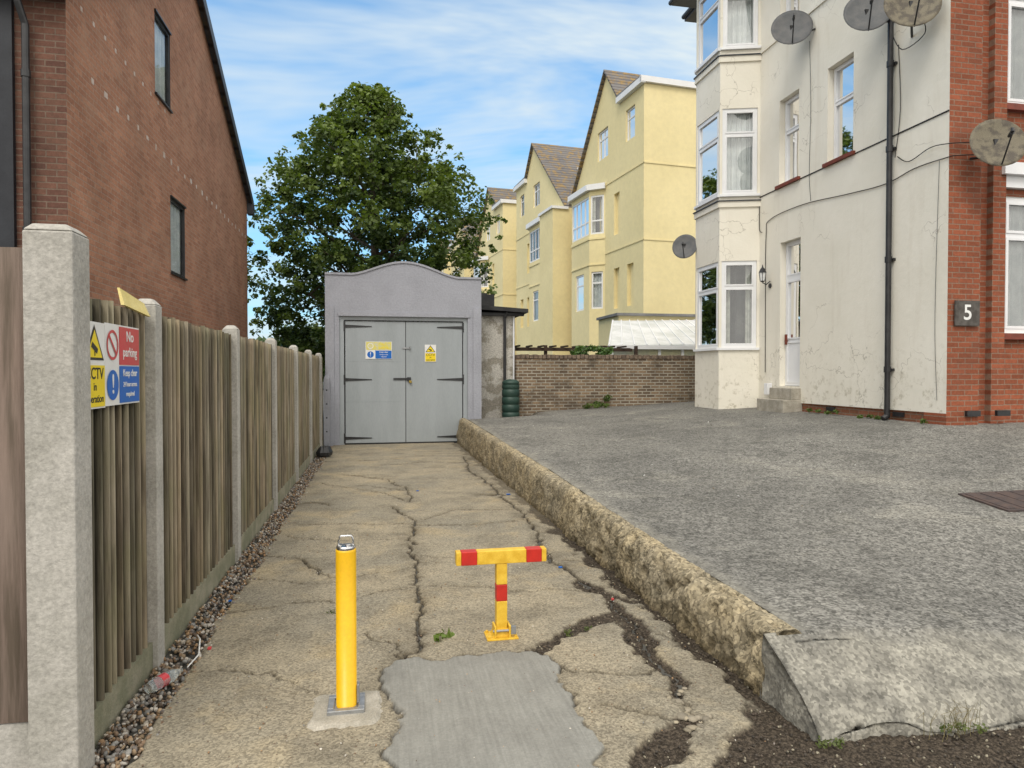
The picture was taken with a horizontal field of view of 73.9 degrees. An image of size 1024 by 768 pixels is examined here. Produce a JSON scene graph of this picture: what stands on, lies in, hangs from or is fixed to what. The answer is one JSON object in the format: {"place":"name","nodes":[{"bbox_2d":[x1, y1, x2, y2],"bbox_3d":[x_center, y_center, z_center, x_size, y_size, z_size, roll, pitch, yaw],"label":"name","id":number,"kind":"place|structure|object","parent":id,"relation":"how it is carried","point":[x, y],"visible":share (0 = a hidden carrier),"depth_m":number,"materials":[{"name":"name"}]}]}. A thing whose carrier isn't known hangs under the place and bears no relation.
{"place":"outdoors","nodes":[
{"label":"outdoors","id":0,"kind":"place"},
{"bbox_2d":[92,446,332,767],"bbox_3d":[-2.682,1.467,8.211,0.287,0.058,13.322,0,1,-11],"label":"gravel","id":1,"kind":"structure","parent":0,"point":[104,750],"depth_m":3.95,"materials":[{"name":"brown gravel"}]},
{"bbox_2d":[144,668,182,693],"bbox_3d":[-1.771,1.506,3.472,0.066,0.064,0.224,0,1,16],"label":"plastic bottle","id":2,"kind":"object","parent":1,"relation":"on","point":[159,682],"visible":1,"depth_m":3.42,"materials":[{"name":"white"}]},
{"bbox_2d":[187,635,200,667],"bbox_3d":[-1.799,1.501,3.881,0.048,0.042,0.456,0,1,-19],"label":"cable scrap","id":3,"kind":"object","parent":1,"relation":"on","point":[198,652],"visible":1,"depth_m":3.82,"materials":[{"name":"white plastic"}]},
{"bbox_2d":[95,382,688,767],"bbox_3d":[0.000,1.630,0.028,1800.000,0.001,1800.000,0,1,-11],"label":"ground","id":4,"kind":"structure","parent":0,"point":[169,689],"depth_m":4.03,"materials":[{"name":"soil"}]},
{"bbox_2d":[0,247,28,767],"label":"plank fence","id":5,"kind":"object","parent":4,"relation":"on","point":[14,749],"visible":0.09,"depth_m":2.63,"materials":[{"name":"wood"}]},
{"bbox_2d":[0,0,247,336],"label":"walls","id":6,"kind":"structure","parent":4,"relation":"on","point":[107,179],"depth_m":9.96,"materials":[{"name":"brown brick"}]},
{"bbox_2d":[13,0,31,230],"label":"downpipe","id":7,"kind":"object","parent":6,"relation":"attached to","point":[25,71],"visible":0.48,"depth_m":7.82,"materials":[{"name":"black paint"}]},
{"bbox_2d":[80,6,245,237],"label":"mortar marks","id":8,"kind":"object","parent":6,"relation":"attached to","point":[105,93],"visible":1,"depth_m":10.60},
{"bbox_2d":[155,21,180,274],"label":"interiors","id":9,"kind":"object","parent":6,"relation":"attached to","point":[160,90],"visible":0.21,"depth_m":11.92,"materials":[{"name":"fabric"}]},
{"bbox_2d":[154,8,187,280],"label":"window frames","id":10,"kind":"structure","parent":6,"relation":"attached to","point":[166,104],"depth_m":11.92,"materials":[{"name":"black plastic"}]},
{"bbox_2d":[197,0,254,215],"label":"roof","id":11,"kind":"structure","parent":6,"relation":"on","point":[208,29],"depth_m":15.90,"materials":[{"name":"black plastic"}]},
{"bbox_2d":[22,223,322,767],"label":"wooden fence","id":12,"kind":"object","parent":4,"relation":"on","point":[148,514],"visible":0.94,"depth_m":3.35,"materials":[{"name":"wood"}]},
{"bbox_2d":[90,321,104,408],"bbox_3d":[-1.796,-0.081,2.926,0.007,0.375,0.232,0,1,-11],"label":"cctv sign","id":13,"kind":"object","parent":12,"relation":"attached to","point":[97,347],"visible":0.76,"depth_m":2.95,"materials":[{"name":"yellow plastic"}]},
{"bbox_2d":[104,322,138,405],"bbox_3d":[-1.860,-0.091,3.256,0.007,0.375,0.435,0,1,-11],"label":"no parking sign","id":14,"kind":"object","parent":12,"relation":"attached to","point":[121,364],"visible":1,"depth_m":3.23,"materials":[{"name":"plastic"}]},
{"bbox_2d":[117,288,149,316],"bbox_3d":[-1.913,-0.411,3.442,0.041,0.115,0.341,0,1,-9],"label":"yellow paper scrap","id":15,"kind":"object","parent":12,"relation":"attached to","point":[129,301],"visible":1,"depth_m":3.40,"materials":[{"name":"yellow paper"}]},
{"bbox_2d":[253,332,324,383],"bbox_3d":[-8.005,-0.580,24.386,2.867,2.491,3.730,0,1,-11],"label":"garden shrub","id":16,"kind":"object","parent":4,"relation":"on","point":[285,347],"visible":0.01,"depth_m":23.43,"materials":[{"name":"green plant"}]},
{"bbox_2d":[256,321,324,386],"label":"distant trees","id":17,"kind":"object","parent":4,"relation":"on","point":[263,338],"depth_m":62.40,"materials":[{"name":"green plant"}]},
{"bbox_2d":[247,81,507,367],"bbox_3d":[-4.738,-4.300,22.570,9.028,11.251,9.604,0,1,5],"label":"sycamore tree","id":18,"kind":"object","parent":4,"relation":"on","point":[389,177],"visible":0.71,"depth_m":20.99,"materials":[{"name":"green plant"}]},
{"bbox_2d":[325,261,480,445],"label":"grey garage","id":19,"kind":"structure","parent":4,"relation":"on","point":[406,393],"depth_m":15.25,"materials":[{"name":"paint"}]},
{"bbox_2d":[365,342,391,358],"bbox_3d":[-2.970,-0.752,15.162,0.580,0.385,0.007,0,1,-11],"label":"no parking sign","id":20,"kind":"object","parent":19,"relation":"attached to","point":[378,350],"visible":1,"depth_m":15.16,"materials":[{"name":"multicoloured plastic"}]},
{"bbox_2d":[339,316,467,444],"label":"door leaves","id":21,"kind":"structure","parent":19,"relation":"in","point":[375,408],"depth_m":15.29,"materials":[{"name":"grey paint"}]},
{"bbox_2d":[425,345,435,361],"bbox_3d":[-1.843,-0.696,15.383,0.255,0.385,0.007,0,1,-11],"label":"cctv sign","id":22,"kind":"object","parent":19,"relation":"attached to","point":[430,353],"visible":1,"depth_m":15.38,"materials":[{"name":"yellow plastic"}]},
{"bbox_2d":[441,254,450,274],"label":"walls","id":23,"kind":"structure","parent":4,"relation":"on","point":[446,271],"depth_m":67.58,"materials":[{"name":"paint"}]},
{"bbox_2d":[451,228,472,276],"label":"walls","id":24,"kind":"structure","parent":4,"relation":"on","point":[467,272],"depth_m":56.01,"materials":[{"name":"paint"}]},
{"bbox_2d":[449,219,480,275],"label":"roof","id":25,"kind":"structure","parent":24,"relation":"on","point":[475,235],"depth_m":59.39,"materials":[{"name":"tile"}]},
{"bbox_2d":[473,196,515,354],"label":"walls","id":26,"kind":"structure","parent":4,"relation":"on","point":[503,265],"depth_m":47.96,"materials":[{"name":"paint"}]},
{"bbox_2d":[482,264,486,285],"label":"curtains","id":27,"kind":"object","parent":26,"relation":"attached to","point":[484,276],"visible":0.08,"depth_m":51.88,"materials":[{"name":"fabric"}]},
{"bbox_2d":[474,215,499,286],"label":"window frames","id":28,"kind":"structure","parent":26,"relation":"attached to","point":[483,264],"depth_m":51.64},
{"bbox_2d":[474,217,499,276],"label":"window glass","id":29,"kind":"object","parent":28,"relation":"in","point":[489,239],"visible":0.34,"depth_m":51.49,"materials":[{"name":"glass"}]},
{"bbox_2d":[472,187,515,262],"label":"roof","id":30,"kind":"structure","parent":26,"relation":"on","point":[500,196],"depth_m":50.84,"materials":[{"name":"tile"}]},
{"bbox_2d":[481,293,527,418],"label":"pebbledash outhouse","id":31,"kind":"structure","parent":4,"relation":"on","point":[497,346],"depth_m":16.41,"materials":[{"name":"concrete"}]},
{"bbox_2d":[516,149,571,354],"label":"walls","id":32,"kind":"structure","parent":4,"relation":"on","point":[547,275],"depth_m":37.39,"materials":[{"name":"paint"}]},
{"bbox_2d":[521,182,539,320],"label":"window frames","id":33,"kind":"structure","parent":32,"relation":"attached to","point":[535,251],"depth_m":39.77,"materials":[{"name":"white plastic"}]},
{"bbox_2d":[523,184,539,319],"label":"curtains","id":34,"kind":"object","parent":32,"relation":"attached to","point":[536,307],"visible":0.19,"depth_m":40.22,"materials":[{"name":"fabric"}]},
{"bbox_2d":[513,143,582,230],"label":"roof","id":35,"kind":"structure","parent":32,"relation":"on","point":[560,164],"depth_m":39.64,"materials":[{"name":"tile"}]},
{"bbox_2d":[515,345,637,354],"bbox_3d":[1.601,0.110,18.704,3.880,2.340,0.700,0,1,-11],"label":"timber pergola","id":36,"kind":"object","parent":4,"relation":"on","point":[545,348],"visible":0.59,"depth_m":18.53,"materials":[{"name":"brown wood"}]},
{"bbox_2d":[456,418,801,698],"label":"retaining kerb wall","id":37,"kind":"structure","parent":4,"relation":"on","point":[727,626],"depth_m":4.85,"materials":[{"name":"concrete"}]},
{"bbox_2d":[571,78,695,354],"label":"walls","id":38,"kind":"structure","parent":4,"relation":"on","point":[646,173],"depth_m":28.55,"materials":[{"name":"paint"}]},
{"bbox_2d":[593,197,601,306],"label":"curtains","id":39,"kind":"object","parent":38,"relation":"attached to","point":[598,276],"visible":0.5,"depth_m":31.93,"materials":[{"name":"fabric"}]},
{"bbox_2d":[573,106,634,311],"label":"window frames","id":40,"kind":"structure","parent":38,"relation":"attached to","point":[592,220],"depth_m":31.89,"materials":[{"name":"white plastic"}]},
{"bbox_2d":[574,108,634,309],"bbox_3d":[4.092,-7.676,31.558,0.610,8.310,6.106,0,1,-17],"label":"window glass","id":41,"kind":"object","parent":40,"relation":"in","point":[581,279],"visible":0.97,"depth_m":32.55,"materials":[{"name":"glass"}]},
{"bbox_2d":[568,69,695,205],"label":"roof","id":42,"kind":"structure","parent":38,"relation":"on","point":[624,85],"depth_m":31.01,"materials":[{"name":"paint"}]},
{"bbox_2d":[596,313,694,345],"bbox_3d":[7.259,-0.798,27.633,7.200,3.850,2.500,0,1,-11],"label":"flat roof extension","id":43,"kind":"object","parent":4,"relation":"on","point":[605,322],"visible":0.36,"depth_m":26.22,"materials":[{"name":"paint"}]},
{"bbox_2d":[608,319,694,355],"bbox_3d":[6.062,-0.907,24.093,6.900,3.189,4.011,0,1,-11],"label":"lean to conservatory","id":44,"kind":"object","parent":4,"relation":"on","point":[662,337],"visible":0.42,"depth_m":23.01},
{"bbox_2d":[206,0,696,339],"label":"sky","id":45,"kind":"structure","parent":0,"point":[498,78],"materials":[{"name":"blue"}]},
{"bbox_2d":[126,443,1023,767],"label":"cracked concrete lane","id":46,"kind":"structure","parent":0,"point":[494,713],"depth_m":3.72,"materials":[{"name":"beige concrete"}]},
{"bbox_2d":[316,445,332,456],"bbox_3d":[-3.567,1.279,12.947,0.303,0.200,0.426,0,1,-11],"label":"black rubbish bag","id":47,"kind":"object","parent":46,"relation":"on","point":[324,451],"visible":1,"depth_m":12.79,"materials":[{"name":"paint"}]},
{"bbox_2d":[324,375,329,445],"bbox_3d":[-4.024,0.602,14.794,0.120,1.590,0.124,0,1,-11],"label":"concrete stub post","id":48,"kind":"object","parent":46,"relation":"on","point":[326,410],"visible":0.93,"depth_m":14.74,"materials":[{"name":"grey paint"}]},
{"bbox_2d":[307,535,382,730],"bbox_3d":[-0.785,1.135,3.218,0.366,0.840,0.366,0,1,-11],"label":"yellow bollard","id":49,"kind":"object","parent":46,"relation":"on","point":[348,703],"visible":1,"depth_m":3.19,"materials":[{"name":"metal"}]},
{"bbox_2d":[433,628,454,641],"bbox_3d":[-0.411,1.514,4.096,0.094,0.074,0.164,1,1,42],"label":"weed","id":50,"kind":"object","parent":46,"relation":"on","point":[443,635],"visible":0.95,"depth_m":4.09,"materials":[{"name":"green plant"}]},
{"bbox_2d":[141,449,788,767],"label":"loose grit","id":51,"kind":"object","parent":46,"relation":"on","point":[263,723],"visible":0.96,"depth_m":4.08,"materials":[{"name":"gravel"}]},
{"bbox_2d":[455,546,545,640],"bbox_3d":[-0.066,1.262,4.115,0.550,0.529,0.140,0,1,-11],"label":"parking barrier post","id":52,"kind":"object","parent":46,"relation":"on","point":[502,627],"visible":1,"depth_m":4.08,"materials":[{"name":"yellow metal"}]},
{"bbox_2d":[326,609,989,748],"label":"weeds","id":53,"kind":"object","parent":46,"relation":"on","point":[841,740],"visible":0.95,"depth_m":2.99,"materials":[{"name":"green plant"}]},
{"bbox_2d":[667,684,713,735],"bbox_3d":[0.878,1.558,3.274,0.270,0.028,0.534,0,1,1],"label":"broken concrete","id":54,"kind":"object","parent":46,"relation":"on","point":[686,715],"visible":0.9,"depth_m":3.17,"materials":[{"name":"concrete"}]},
{"bbox_2d":[536,535,1023,767],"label":"soil crumbs","id":55,"kind":"object","parent":46,"relation":"on","point":[857,742],"visible":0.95,"depth_m":2.99,"materials":[{"name":"soil"}]},
{"bbox_2d":[917,695,980,741],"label":"dry grass","id":56,"kind":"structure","parent":46,"relation":"on","point":[963,721],"depth_m":3.00,"materials":[{"name":"plant"}]},
{"bbox_2d":[468,401,1023,744],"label":"concrete forecourt","id":57,"kind":"structure","parent":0,"point":[892,592],"depth_m":5.36,"materials":[{"name":"grey concrete"}]},
{"bbox_2d":[502,379,519,416],"bbox_3d":[-0.031,0.396,16.048,0.421,1.019,0.421,0,1,-11],"label":"water butt","id":58,"kind":"object","parent":57,"relation":"on","point":[510,398],"visible":0.88,"depth_m":15.87,"materials":[{"name":"green plastic"}]},
{"bbox_2d":[582,394,611,408],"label":"weeds","id":59,"kind":"object","parent":57,"relation":"on","point":[599,403],"visible":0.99,"depth_m":16.53,"materials":[{"name":"green plant"}]},
{"bbox_2d":[515,359,694,415],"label":"brick garden wall","id":60,"kind":"structure","parent":57,"relation":"on","point":[554,384],"depth_m":16.72,"materials":[{"name":"brown brick"}]},
{"bbox_2d":[515,354,694,358],"bbox_3d":[2.374,-0.673,16.864,4.652,0.105,0.270,0,1,-11],"label":"brick on edge coping","id":61,"kind":"object","parent":60,"relation":"on","point":[535,356],"visible":0.92,"depth_m":16.70,"materials":[{"name":"brown brick"}]},
{"bbox_2d":[569,344,613,354],"bbox_3d":[2.001,-0.802,17.310,1.126,0.415,0.901,0,1,-11],"label":"ivy","id":62,"kind":"object","parent":61,"relation":"on","point":[580,350],"visible":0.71,"depth_m":17.11,"materials":[{"name":"green plant"}]},
{"bbox_2d":[549,418,955,516],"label":"forecourt litter","id":63,"kind":"object","parent":57,"relation":"on","point":[753,464],"visible":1,"depth_m":7.80,"materials":[{"name":"stone"}]},
{"bbox_2d":[757,387,801,412],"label":"steps","id":64,"kind":"structure","parent":57,"relation":"on","point":[782,400],"depth_m":12.95,"materials":[{"name":"concrete"}]},
{"bbox_2d":[693,0,1023,424],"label":"walls","id":65,"kind":"structure","parent":57,"relation":"on","point":[952,81],"depth_m":10.94,"materials":[{"name":"white paint"}]},
{"bbox_2d":[668,0,696,22],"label":"roof","id":66,"kind":"structure","parent":65,"relation":"on","point":[689,14],"depth_m":16.04,"materials":[{"name":"grey stone"}]},
{"bbox_2d":[672,234,696,257],"bbox_3d":[3.986,-3.125,15.417,0.586,0.571,0.430,0,1,-11],"label":"satellite dish","id":67,"kind":"object","parent":65,"relation":"attached to","point":[684,246],"visible":1,"depth_m":15.47,"materials":[{"name":"black paint"}]},
{"bbox_2d":[759,265,771,287],"bbox_3d":[5.121,-2.181,13.796,0.262,0.470,0.147,0,1,-11],"label":"wall lantern","id":68,"kind":"object","parent":65,"relation":"attached to","point":[762,274],"depth_m":13.76,"materials":[{"name":"black paint"}]},
{"bbox_2d":[764,383,771,394],"bbox_3d":[5.196,0.099,13.809,0.110,0.230,0.120,0,1,-11],"label":"meter box","id":69,"kind":"object","parent":65,"relation":"attached to","point":[767,386],"visible":0.84,"depth_m":13.76,"materials":[{"name":"white plastic"}]},
{"bbox_2d":[771,10,815,44],"bbox_3d":[5.139,-6.530,12.460,0.606,0.724,0.546,-1,1,-29],"label":"satellite dish","id":70,"kind":"object","parent":65,"relation":"attached to","point":[792,27],"visible":1,"depth_m":12.48,"materials":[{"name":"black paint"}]},
{"bbox_2d":[809,41,810,200],"bbox_3d":[5.483,-4.840,12.512,0.007,2.951,0.078,0,1,-11],"label":"cable","id":71,"kind":"object","parent":65,"relation":"attached to","point":[810,128],"visible":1,"depth_m":12.50,"materials":[{"name":"grey plastic"}]},
{"bbox_2d":[693,0,1023,385],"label":"window frames","id":72,"kind":"structure","parent":65,"relation":"attached to","point":[792,362],"depth_m":14.22,"materials":[{"name":"white plastic"}]},
{"bbox_2d":[700,0,853,344],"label":"window glass","id":73,"kind":"object","parent":72,"relation":"in","point":[709,172],"visible":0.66,"depth_m":13.46,"materials":[{"name":"glass"}]},
{"bbox_2d":[843,0,888,30],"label":"satellite dish","id":74,"kind":"object","parent":65,"relation":"attached to","point":[864,15],"visible":0.94,"depth_m":10.49,"materials":[{"name":"black paint"}]},
{"bbox_2d":[765,154,973,371],"bbox_3d":[5.801,-1.778,11.727,0.328,3.154,4.679,0,1,-11],"label":"cable","id":75,"kind":"object","parent":65,"relation":"attached to","point":[823,199],"visible":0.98,"depth_m":12.89,"materials":[{"name":"black plastic"}]},
{"bbox_2d":[726,0,1023,342],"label":"curtains","id":76,"kind":"object","parent":65,"relation":"attached to","point":[739,166],"visible":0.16,"depth_m":14.35,"materials":[{"name":"fabric"}]},
{"bbox_2d":[881,19,897,420],"bbox_3d":[5.812,-4.100,10.484,0.162,9.359,0.140,0,1,-11],"label":"downpipe","id":77,"kind":"object","parent":65,"relation":"attached to","point":[890,148],"visible":1,"depth_m":10.48,"materials":[{"name":"black paint"}]},
{"bbox_2d":[895,44,900,155],"bbox_3d":[5.896,-4.328,10.395,0.009,1.701,0.110,0,1,-11],"label":"cable","id":78,"kind":"object","parent":65,"relation":"attached to","point":[900,100],"visible":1,"depth_m":10.36,"materials":[{"name":"black plastic"}]},
{"bbox_2d":[775,102,1023,344],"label":"sills","id":79,"kind":"structure","parent":65,"relation":"attached to","point":[1015,107],"depth_m":9.95,"materials":[{"name":"red paint"}]},
{"bbox_2d":[893,24,925,49],"bbox_3d":[5.911,-5.235,10.124,0.138,0.485,0.852,0,1,1],"label":"cable","id":80,"kind":"object","parent":65,"relation":"attached to","point":[914,43],"visible":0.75,"depth_m":10.05,"materials":[{"name":"grey plastic"}]},
{"bbox_2d":[884,0,941,37],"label":"satellite dish","id":81,"kind":"object","parent":65,"relation":"attached to","point":[911,14],"visible":1,"depth_m":9.58,"materials":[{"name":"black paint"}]},
{"bbox_2d":[826,407,1010,416],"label":"air bricks","id":82,"kind":"object","parent":65,"relation":"attached to","point":[977,413],"visible":0.95,"depth_m":9.67,"materials":[{"name":"black paint"}]},
{"bbox_2d":[897,142,968,161],"bbox_3d":[6.011,-3.394,9.861,0.323,0.161,1.088,-1,1,-28],"label":"cable","id":83,"kind":"object","parent":65,"relation":"attached to","point":[931,147],"visible":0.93,"depth_m":9.73,"materials":[{"name":"grey plastic"}]},
{"bbox_2d":[935,160,939,397],"bbox_3d":[6.044,-1.466,9.683,0.005,3.400,0.056,0,1,-11],"label":"cable","id":84,"kind":"object","parent":65,"relation":"attached to","point":[935,277],"visible":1,"depth_m":9.69,"materials":[{"name":"grey plastic"}]},
{"bbox_2d":[954,300,979,325],"bbox_3d":[6.380,-0.993,9.536,0.400,0.350,0.023,0,1,-11],"label":"house number sign","id":85,"kind":"object","parent":65,"relation":"attached to","point":[966,313],"visible":1,"depth_m":9.52,"materials":[{"name":"stone"}]},
{"bbox_2d":[969,119,1023,165],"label":"satellite dish","id":86,"kind":"object","parent":65,"relation":"attached to","point":[997,142],"visible":1,"depth_m":9.19,"materials":[{"name":"beige metal"}]},
{"bbox_2d":[806,408,928,423],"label":"weeds","id":87,"kind":"object","parent":57,"relation":"on","point":[922,420],"visible":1,"depth_m":11.03,"materials":[{"name":"green plant"}]},
{"bbox_2d":[958,490,1023,511],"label":"drain cover","id":88,"kind":"object","parent":57,"relation":"on","point":[1010,501],"visible":1,"depth_m":6.32,"materials":[{"name":"metal"}]}
]}

